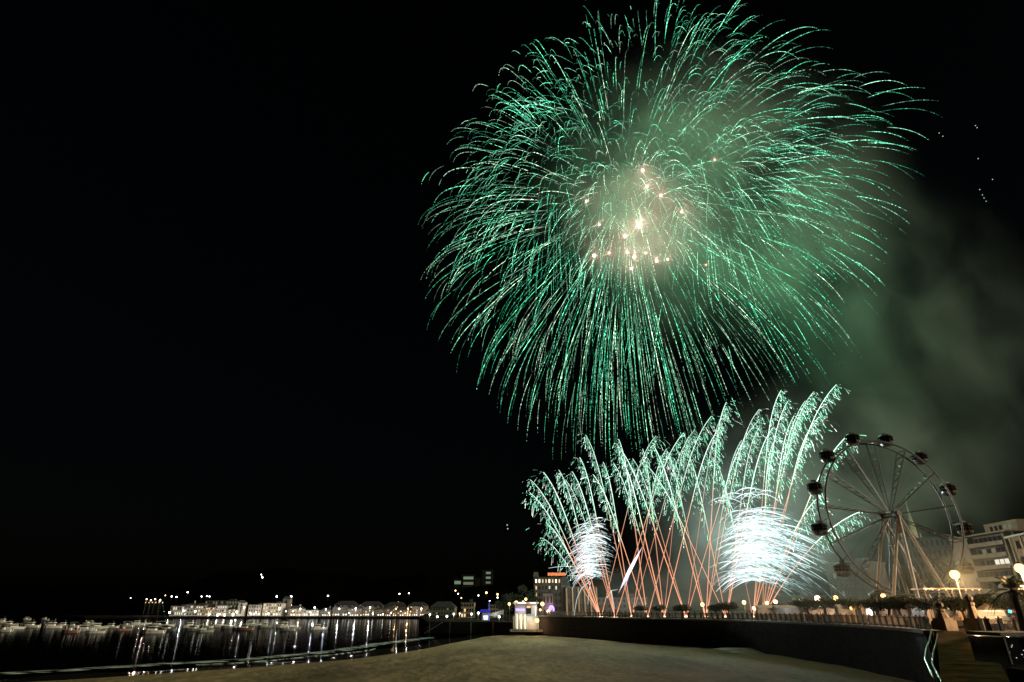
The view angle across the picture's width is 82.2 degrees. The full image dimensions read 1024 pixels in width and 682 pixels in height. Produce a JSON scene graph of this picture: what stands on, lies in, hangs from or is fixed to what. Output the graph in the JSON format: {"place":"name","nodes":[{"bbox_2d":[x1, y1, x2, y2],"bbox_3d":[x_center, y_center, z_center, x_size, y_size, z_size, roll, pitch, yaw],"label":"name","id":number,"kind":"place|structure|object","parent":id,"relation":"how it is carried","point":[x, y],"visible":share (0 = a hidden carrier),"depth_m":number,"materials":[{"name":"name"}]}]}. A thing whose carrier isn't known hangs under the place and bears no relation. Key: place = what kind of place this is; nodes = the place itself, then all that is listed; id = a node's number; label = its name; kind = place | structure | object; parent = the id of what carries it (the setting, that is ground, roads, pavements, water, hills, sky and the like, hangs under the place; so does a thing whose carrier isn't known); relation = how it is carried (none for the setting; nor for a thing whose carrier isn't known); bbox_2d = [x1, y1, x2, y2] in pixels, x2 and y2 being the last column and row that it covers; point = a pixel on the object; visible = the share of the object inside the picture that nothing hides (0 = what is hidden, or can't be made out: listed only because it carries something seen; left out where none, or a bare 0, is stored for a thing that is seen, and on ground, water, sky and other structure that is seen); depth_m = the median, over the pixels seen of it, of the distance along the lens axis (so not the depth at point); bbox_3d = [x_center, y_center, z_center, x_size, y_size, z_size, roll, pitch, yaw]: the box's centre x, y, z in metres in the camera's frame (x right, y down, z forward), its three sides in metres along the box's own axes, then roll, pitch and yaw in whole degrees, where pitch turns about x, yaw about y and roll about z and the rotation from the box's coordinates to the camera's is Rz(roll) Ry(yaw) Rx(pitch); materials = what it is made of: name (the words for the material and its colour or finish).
{"place":"outdoors","nodes":[
{"label":"outdoors","id":0,"kind":"place"},
{"bbox_2d":[169,604,185,615],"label":"harbour house","id":1,"kind":"structure","parent":0,"point":[176,610],"depth_m":576.12,"materials":[{"name":"stone"}]},
{"bbox_2d":[183,601,195,615],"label":"harbour house","id":2,"kind":"structure","parent":0,"point":[188,609],"depth_m":576.49,"materials":[{"name":"stone"}]},
{"bbox_2d":[192,601,209,615],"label":"harbour house","id":3,"kind":"structure","parent":0,"point":[199,608],"depth_m":576.49,"materials":[{"name":"stone"}]},
{"bbox_2d":[204,603,216,615],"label":"harbour house","id":4,"kind":"structure","parent":0,"point":[210,609],"depth_m":576.12,"materials":[{"name":"stone"}]},
{"bbox_2d":[214,604,232,615],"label":"harbour house","id":5,"kind":"structure","parent":0,"point":[220,610],"depth_m":576.49,"materials":[{"name":"stone"}]},
{"bbox_2d":[56,615,418,617],"bbox_3d":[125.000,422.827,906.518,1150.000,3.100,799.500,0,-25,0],"label":"harbour ground","id":6,"kind":"structure","parent":0,"point":[99,616],"depth_m":546.22,"materials":[{"name":"concrete"}]},
{"bbox_2d":[142,599,170,613],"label":"building","id":7,"kind":"structure","parent":6,"relation":"on","point":[165,604],"depth_m":638.32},
{"bbox_2d":[207,599,244,606],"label":"harbour house","id":8,"kind":"structure","parent":6,"relation":"on","point":[224,602],"depth_m":630.26,"materials":[{"name":"stone"}]},
{"bbox_2d":[334,601,358,606],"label":"harbour house","id":9,"kind":"structure","parent":6,"relation":"on","point":[346,603],"depth_m":629.58,"materials":[{"name":"stone"}]},
{"bbox_2d":[359,601,384,607],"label":"harbour house","id":10,"kind":"structure","parent":6,"relation":"on","point":[378,604],"depth_m":630.36,"materials":[{"name":"stone"}]},
{"bbox_2d":[384,602,406,608],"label":"harbour house","id":11,"kind":"structure","parent":6,"relation":"on","point":[399,605],"depth_m":630.21,"materials":[{"name":"stone"}]},
{"bbox_2d":[237,601,246,615],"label":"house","id":12,"kind":"structure","parent":0,"point":[241,606],"depth_m":575.79,"materials":[{"name":"stone"}]},
{"bbox_2d":[0,611,501,679],"bbox_3d":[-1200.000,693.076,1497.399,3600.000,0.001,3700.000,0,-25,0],"label":"water","id":13,"kind":"structure","parent":0,"point":[29,651],"depth_m":147.53,"materials":[{"name":"liquid"}]},
{"bbox_2d":[141,626,165,632],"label":"motorboat","id":14,"kind":"object","parent":13,"relation":"on","point":[151,629],"visible":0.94,"depth_m":203.84,"materials":[{"name":"metal"}]},
{"bbox_2d":[0,638,425,673],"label":"foam","id":15,"kind":"object","parent":13,"relation":"on","point":[122,666],"visible":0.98,"depth_m":91.36,"materials":[{"name":"grey"}]},
{"bbox_2d":[424,618,530,634],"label":"stone jetty","id":16,"kind":"object","parent":13,"relation":"in","point":[492,627],"visible":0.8,"depth_m":200.24,"materials":[{"name":"stone"}]},
{"bbox_2d":[247,603,262,615],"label":"harbour house","id":17,"kind":"structure","parent":0,"point":[254,610],"depth_m":576.41,"materials":[{"name":"stone"}]},
{"bbox_2d":[0,634,511,681],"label":"wet sand","id":18,"kind":"structure","parent":0,"point":[386,651],"depth_m":88.11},
{"bbox_2d":[0,567,513,615],"bbox_3d":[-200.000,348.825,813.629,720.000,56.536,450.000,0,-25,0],"label":"hill","id":19,"kind":"structure","parent":0,"point":[308,590],"depth_m":693.40,"materials":[{"name":"black"}]},
{"bbox_2d":[453,570,492,587],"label":"hilltop office","id":20,"kind":"structure","parent":19,"relation":"on","point":[465,581],"depth_m":740.36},
{"bbox_2d":[262,602,285,615],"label":"harbour house","id":21,"kind":"structure","parent":0,"point":[272,609],"depth_m":577.00,"materials":[{"name":"stone"}]},
{"bbox_2d":[283,596,291,615],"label":"harbour tower","id":22,"kind":"structure","parent":0,"point":[287,600],"depth_m":589.53,"materials":[{"name":"stone"}]},
{"bbox_2d":[287,605,305,615],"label":"harbour house","id":23,"kind":"structure","parent":0,"point":[297,610],"depth_m":576.04,"materials":[{"name":"stone"}]},
{"bbox_2d":[301,608,319,615],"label":"harbour house","id":24,"kind":"structure","parent":0,"point":[316,612],"depth_m":575.38,"materials":[{"name":"stone"}]},
{"bbox_2d":[332,606,349,615],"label":"harbour house","id":25,"kind":"structure","parent":0,"point":[341,611],"depth_m":575.75,"materials":[{"name":"stone"}]},
{"bbox_2d":[348,605,362,615],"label":"harbour house","id":26,"kind":"structure","parent":0,"point":[358,609],"depth_m":576.01,"materials":[{"name":"stone"}]},
{"bbox_2d":[362,606,377,615],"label":"harbour house","id":27,"kind":"structure","parent":0,"point":[367,611],"depth_m":576.01,"materials":[{"name":"stone"}]},
{"bbox_2d":[385,605,397,615],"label":"harbour house","id":28,"kind":"structure","parent":0,"point":[389,611],"depth_m":575.75,"materials":[{"name":"stone"}]},
{"bbox_2d":[397,606,411,615],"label":"harbour house","id":29,"kind":"structure","parent":0,"point":[403,611],"depth_m":575.67,"materials":[{"name":"stone"}]},
{"bbox_2d":[411,605,427,615],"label":"harbour house","id":30,"kind":"structure","parent":0,"point":[417,611],"depth_m":576.04,"materials":[{"name":"stone"}]},
{"bbox_2d":[430,601,456,614],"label":"market hall","id":31,"kind":"structure","parent":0,"point":[443,608],"depth_m":427.64,"materials":[{"name":"stone"}]},
{"bbox_2d":[419,614,513,630],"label":"quay ground","id":32,"kind":"structure","parent":0,"point":[424,619],"depth_m":279.48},
{"bbox_2d":[495,595,514,619],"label":"park tree","id":33,"kind":"object","parent":32,"relation":"on","point":[506,606],"visible":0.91,"depth_m":237.89,"materials":[{"name":"green plant"}]},
{"bbox_2d":[512,584,539,605],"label":"park tree","id":34,"kind":"object","parent":32,"relation":"on","point":[528,596],"visible":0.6,"depth_m":247.08,"materials":[{"name":"green plant"}]},
{"bbox_2d":[541,589,553,613],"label":"gate pavilion","id":35,"kind":"structure","parent":32,"relation":"on","point":[547,598],"depth_m":239.51,"materials":[{"name":"stone"}]},
{"bbox_2d":[461,599,475,617],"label":"corner house","id":36,"kind":"structure","parent":0,"point":[467,609],"depth_m":300.26,"materials":[{"name":"stone"}]},
{"bbox_2d":[31,635,913,681],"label":"beach","id":37,"kind":"structure","parent":0,"point":[520,658],"depth_m":77.91,"materials":[{"name":"sand"}]},
{"bbox_2d":[531,615,943,681],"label":"sea wall","id":38,"kind":"structure","parent":37,"relation":"on","point":[896,652],"depth_m":91.17,"materials":[{"name":"stone"}]},
{"bbox_2d":[537,611,931,629],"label":"promenade railing","id":39,"kind":"object","parent":38,"relation":"on","point":[918,622],"visible":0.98,"depth_m":85.54,"materials":[{"name":"metal"}]},
{"bbox_2d":[715,648,764,653],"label":"damp sand","id":40,"kind":"structure","parent":37,"relation":"on","point":[742,650],"depth_m":100.73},
{"bbox_2d":[488,601,500,617],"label":"corner house","id":41,"kind":"structure","parent":0,"point":[492,608],"depth_m":299.96,"materials":[{"name":"stone"}]},
{"bbox_2d":[0,0,1023,610],"label":"sky","id":42,"kind":"structure","parent":0,"point":[219,353],"materials":[{"name":"black"}]},
{"bbox_2d":[533,572,565,614],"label":"hotel","id":43,"kind":"structure","parent":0,"point":[544,584],"depth_m":276.89,"materials":[{"name":"stone"}]},
{"bbox_2d":[562,583,597,615],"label":"town hall","id":44,"kind":"structure","parent":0,"point":[570,598],"depth_m":196.77,"materials":[{"name":"stone"}]},
{"bbox_2d":[597,594,647,614],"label":"arcade block","id":45,"kind":"structure","parent":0,"point":[624,606],"depth_m":228.08,"materials":[{"name":"stone"}]},
{"bbox_2d":[522,1,779,167],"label":"firework burst","id":46,"kind":"object","parent":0,"point":[650,69],"visible":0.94,"depth_m":339.10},
{"bbox_2d":[418,10,891,471],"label":"firework burst","id":47,"kind":"object","parent":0,"point":[617,348],"visible":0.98,"depth_m":266.51,"materials":[{"name":"green"}]},
{"bbox_2d":[485,0,872,276],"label":"firework burst","id":48,"kind":"object","parent":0,"point":[670,107],"visible":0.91,"depth_m":282.71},
{"bbox_2d":[672,604,691,618],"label":"tamarisk tree","id":49,"kind":"object","parent":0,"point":[682,607],"visible":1,"depth_m":122.17,"materials":[{"name":"green plant"}]},
{"bbox_2d":[551,42,905,383],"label":"firework burst","id":50,"kind":"object","parent":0,"point":[781,208],"visible":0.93,"depth_m":276.11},
{"bbox_2d":[457,96,675,318],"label":"firework burst","id":51,"kind":"object","parent":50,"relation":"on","point":[551,209],"visible":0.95,"depth_m":291.56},
{"bbox_2d":[554,140,727,306],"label":"firework burst","id":52,"kind":"object","parent":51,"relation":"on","point":[640,223],"visible":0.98,"depth_m":297.05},
{"bbox_2d":[628,115,822,308],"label":"firework burst","id":53,"kind":"object","parent":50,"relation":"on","point":[731,208],"visible":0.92,"depth_m":282.53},
{"bbox_2d":[543,611,1023,681],"bbox_3d":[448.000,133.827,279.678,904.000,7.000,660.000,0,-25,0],"label":"promenade ground","id":54,"kind":"structure","parent":0,"point":[1014,673],"depth_m":92.62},
{"bbox_2d":[510,602,542,631],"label":"bathing club","id":55,"kind":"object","parent":54,"relation":"on","point":[524,617],"visible":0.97,"depth_m":183.30,"materials":[{"name":"white concrete"}]},
{"bbox_2d":[559,577,569,613],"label":"dome tower","id":56,"kind":"structure","parent":54,"relation":"on","point":[564,581],"depth_m":214.35,"materials":[{"name":"stone"}]},
{"bbox_2d":[523,436,669,616],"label":"firework fan","id":57,"kind":"object","parent":54,"relation":"on","point":[561,540],"visible":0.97,"depth_m":164.24},
{"bbox_2d":[559,433,694,614],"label":"firework fan","id":58,"kind":"object","parent":54,"relation":"on","point":[610,599],"visible":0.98,"depth_m":169.63},
{"bbox_2d":[551,516,617,615],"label":"spark fountain","id":59,"kind":"object","parent":58,"relation":"attached to","point":[595,549],"visible":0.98,"depth_m":161.63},
{"bbox_2d":[577,430,701,615],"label":"firework fan","id":60,"kind":"object","parent":54,"relation":"on","point":[590,454],"visible":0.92,"depth_m":170.06},
{"bbox_2d":[579,416,721,616],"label":"firework fan","id":61,"kind":"object","parent":54,"relation":"on","point":[629,495],"visible":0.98,"depth_m":164.75},
{"bbox_2d":[619,546,642,590],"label":"lilac flare","id":62,"kind":"object","parent":61,"relation":"attached to","point":[629,570],"visible":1,"depth_m":158.29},
{"bbox_2d":[602,426,727,616],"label":"firework fan","id":63,"kind":"object","parent":54,"relation":"on","point":[636,504],"visible":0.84,"depth_m":168.28},
{"bbox_2d":[614,410,762,616],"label":"firework fan","id":64,"kind":"object","parent":54,"relation":"on","point":[645,503],"visible":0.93,"depth_m":169.42},
{"bbox_2d":[646,401,771,616],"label":"firework fan","id":65,"kind":"object","parent":54,"relation":"on","point":[663,475],"visible":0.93,"depth_m":168.34},
{"bbox_2d":[639,427,784,616],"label":"firework fan","id":66,"kind":"object","parent":54,"relation":"on","point":[741,495],"visible":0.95,"depth_m":169.35},
{"bbox_2d":[717,601,738,619],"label":"tamarisk tree","id":67,"kind":"object","parent":54,"relation":"on","point":[730,606],"visible":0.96,"depth_m":117.86,"materials":[{"name":"green plant"}]},
{"bbox_2d":[755,605,773,618],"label":"market stall","id":68,"kind":"object","parent":54,"relation":"on","point":[763,609],"visible":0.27,"depth_m":111.96,"materials":[{"name":"fabric"}]},
{"bbox_2d":[714,384,850,616],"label":"firework fan","id":69,"kind":"object","parent":54,"relation":"on","point":[790,440],"visible":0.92,"depth_m":172.91},
{"bbox_2d":[708,487,842,599],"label":"spark fountain","id":70,"kind":"object","parent":69,"relation":"attached to","point":[755,545],"visible":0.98,"depth_m":157.40,"materials":[{"name":"white"}]},
{"bbox_2d":[772,605,799,620],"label":"market stall","id":71,"kind":"object","parent":54,"relation":"on","point":[783,609],"visible":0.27,"depth_m":107.44,"materials":[{"name":"fabric"}]},
{"bbox_2d":[788,598,820,620],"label":"tamarisk tree","id":72,"kind":"object","parent":54,"relation":"on","point":[804,603],"visible":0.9,"depth_m":101.68,"materials":[{"name":"green plant"}]},
{"bbox_2d":[798,605,823,620],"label":"market stall","id":73,"kind":"object","parent":54,"relation":"on","point":[803,611],"visible":0.2,"depth_m":102.97,"materials":[{"name":"fabric"}]},
{"bbox_2d":[763,413,877,604],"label":"firework fan","id":74,"kind":"object","parent":54,"relation":"on","point":[777,481],"visible":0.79,"depth_m":169.29},
{"bbox_2d":[811,598,829,607],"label":"tamarisk tree","id":75,"kind":"object","parent":54,"relation":"on","point":[820,601],"visible":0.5,"depth_m":100.09,"materials":[{"name":"green plant"}]},
{"bbox_2d":[821,605,835,620],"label":"market stall","id":76,"kind":"object","parent":54,"relation":"on","point":[827,610],"visible":0.21,"depth_m":98.37,"materials":[{"name":"fabric"}]},
{"bbox_2d":[823,597,857,609],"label":"tamarisk tree","id":77,"kind":"object","parent":54,"relation":"on","point":[832,602],"visible":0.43,"depth_m":96.37,"materials":[{"name":"green plant"}]},
{"bbox_2d":[833,605,856,621],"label":"market stall","id":78,"kind":"object","parent":54,"relation":"on","point":[839,609],"visible":0.38,"depth_m":94.68,"materials":[{"name":"fabric"}]},
{"bbox_2d":[839,599,860,614],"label":"tamarisk tree","id":79,"kind":"object","parent":54,"relation":"on","point":[846,603],"visible":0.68,"depth_m":91.68,"materials":[{"name":"green plant"}]},
{"bbox_2d":[854,599,885,614],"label":"tamarisk tree","id":80,"kind":"object","parent":54,"relation":"on","point":[864,602],"visible":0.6,"depth_m":88.44,"materials":[{"name":"green plant"}]},
{"bbox_2d":[867,596,891,623],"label":"tamarisk tree","id":81,"kind":"object","parent":54,"relation":"on","point":[877,601],"visible":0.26,"depth_m":86.48,"materials":[{"name":"green plant"}]},
{"bbox_2d":[874,605,893,623],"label":"market stall","id":82,"kind":"object","parent":54,"relation":"on","point":[881,612],"visible":0.17,"depth_m":87.43,"materials":[{"name":"fabric"}]},
{"bbox_2d":[806,432,974,599],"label":"ferris wheel","id":83,"kind":"object","parent":54,"relation":"on","point":[842,568],"visible":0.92,"depth_m":120.03,"materials":[{"name":"paint"}]},
{"bbox_2d":[880,596,905,615],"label":"tamarisk tree","id":84,"kind":"object","parent":54,"relation":"on","point":[884,598],"visible":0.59,"depth_m":83.55,"materials":[{"name":"green plant"}]},
{"bbox_2d":[887,595,922,609],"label":"tamarisk tree","id":85,"kind":"object","parent":54,"relation":"on","point":[902,605],"visible":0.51,"depth_m":82.19,"materials":[{"name":"green plant"}]},
{"bbox_2d":[905,604,923,616],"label":"market stall","id":86,"kind":"object","parent":54,"relation":"on","point":[913,612],"visible":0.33,"depth_m":80.12,"materials":[{"name":"fabric"}]},
{"bbox_2d":[906,597,935,616],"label":"tamarisk tree","id":87,"kind":"object","parent":54,"relation":"on","point":[925,607],"visible":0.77,"depth_m":78.95,"materials":[{"name":"green plant"}]},
{"bbox_2d":[930,600,958,630],"bbox_3d":[42.474,27.103,57.980,1.500,2.726,1.500,7,-26,-16],"label":"stone pylon","id":88,"kind":"object","parent":54,"relation":"on","point":[942,620],"visible":0.99,"depth_m":57.46,"materials":[{"name":"stone"}]},
{"bbox_2d":[928,596,963,616],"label":"tamarisk tree","id":89,"kind":"object","parent":54,"relation":"on","point":[936,599],"visible":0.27,"depth_m":74.63,"materials":[{"name":"green plant"}]},
{"bbox_2d":[911,588,981,622],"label":"ticket canopy","id":90,"kind":"object","parent":54,"relation":"on","point":[930,613],"visible":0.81,"depth_m":89.21,"materials":[{"name":"paint"}]},
{"bbox_2d":[930,603,962,625],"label":"market stall","id":91,"kind":"object","parent":54,"relation":"on","point":[956,617],"visible":0.36,"depth_m":74.19,"materials":[{"name":"fabric"}]},
{"bbox_2d":[949,568,966,616],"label":"street lamp","id":92,"kind":"object","parent":54,"relation":"on","point":[954,573],"visible":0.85,"depth_m":85.17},
{"bbox_2d":[940,597,976,617],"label":"tamarisk tree","id":93,"kind":"object","parent":54,"relation":"on","point":[958,606],"visible":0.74,"depth_m":72.49,"materials":[{"name":"green plant"}]},
{"bbox_2d":[962,594,985,630],"bbox_3d":[45.612,26.837,58.102,1.500,3.311,1.500,7,-26,-16],"label":"stone pylon","id":94,"kind":"object","parent":54,"relation":"on","point":[969,623],"visible":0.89,"depth_m":57.81,"materials":[{"name":"stone"}]},
{"bbox_2d":[962,594,996,607],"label":"tamarisk tree","id":95,"kind":"object","parent":54,"relation":"on","point":[979,597],"visible":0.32,"depth_m":71.11,"materials":[{"name":"green plant"}]},
{"bbox_2d":[966,610,1012,627],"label":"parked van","id":96,"kind":"object","parent":54,"relation":"on","point":[989,615],"visible":0.22,"depth_m":67.17,"materials":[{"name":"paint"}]},
{"bbox_2d":[966,631,1023,664],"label":"glossy cabinet","id":97,"kind":"object","parent":54,"relation":"on","point":[1004,647],"visible":1,"depth_m":22.51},
{"bbox_2d":[975,616,1019,630],"bbox_3d":[51.696,26.833,55.736,17.024,1.250,1.654,2,-25,-5],"label":"terrace railing","id":98,"kind":"object","parent":54,"relation":"on","point":[987,623],"visible":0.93,"depth_m":55.10,"materials":[{"name":"metal"}]},
{"bbox_2d":[976,597,1023,626],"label":"tamarisk tree","id":99,"kind":"object","parent":54,"relation":"on","point":[1003,606],"visible":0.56,"depth_m":68.69,"materials":[{"name":"green plant"}]},
{"bbox_2d":[984,575,1023,630],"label":"palm tree","id":100,"kind":"object","parent":54,"relation":"on","point":[1012,585],"visible":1,"depth_m":54.89,"materials":[{"name":"green plant"}]},
{"bbox_2d":[1014,562,1023,581],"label":"street lamp","id":101,"kind":"object","parent":54,"relation":"on","point":[1019,567],"visible":1,"depth_m":57.69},
{"bbox_2d":[772,592,826,604],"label":"pale block","id":102,"kind":"structure","parent":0,"point":[783,599],"depth_m":238.41,"materials":[{"name":"stone"}]},
{"bbox_2d":[823,558,890,614],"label":"pale block","id":103,"kind":"structure","parent":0,"point":[852,585],"depth_m":194.46,"materials":[{"name":"stone"}]},
{"bbox_2d":[787,72,935,236],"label":"firework burst","id":104,"kind":"object","parent":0,"point":[869,131],"visible":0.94,"depth_m":292.69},
{"bbox_2d":[905,501,921,537],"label":"cathedral spire","id":105,"kind":"structure","parent":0,"point":[912,529],"depth_m":402.69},
{"bbox_2d":[898,534,980,598],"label":"stone block","id":106,"kind":"structure","parent":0,"point":[966,581],"depth_m":213.21,"materials":[{"name":"stone"}]},
{"bbox_2d":[936,632,1009,681],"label":"ramp path","id":107,"kind":"structure","parent":0,"point":[958,662],"depth_m":42.51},
{"bbox_2d":[924,630,942,681],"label":"ramp handrail","id":108,"kind":"object","parent":107,"relation":"on","point":[932,664],"visible":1,"depth_m":45.87,"materials":[{"name":"metal"}]},
{"bbox_2d":[959,519,1023,616],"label":"apartment block","id":109,"kind":"structure","parent":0,"point":[995,557],"depth_m":171.29,"materials":[{"name":"stone"}]},
{"bbox_2d":[1004,532,1023,580],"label":"brick block","id":110,"kind":"structure","parent":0,"point":[1016,541],"depth_m":153.73,"materials":[{"name":"beige brick"}]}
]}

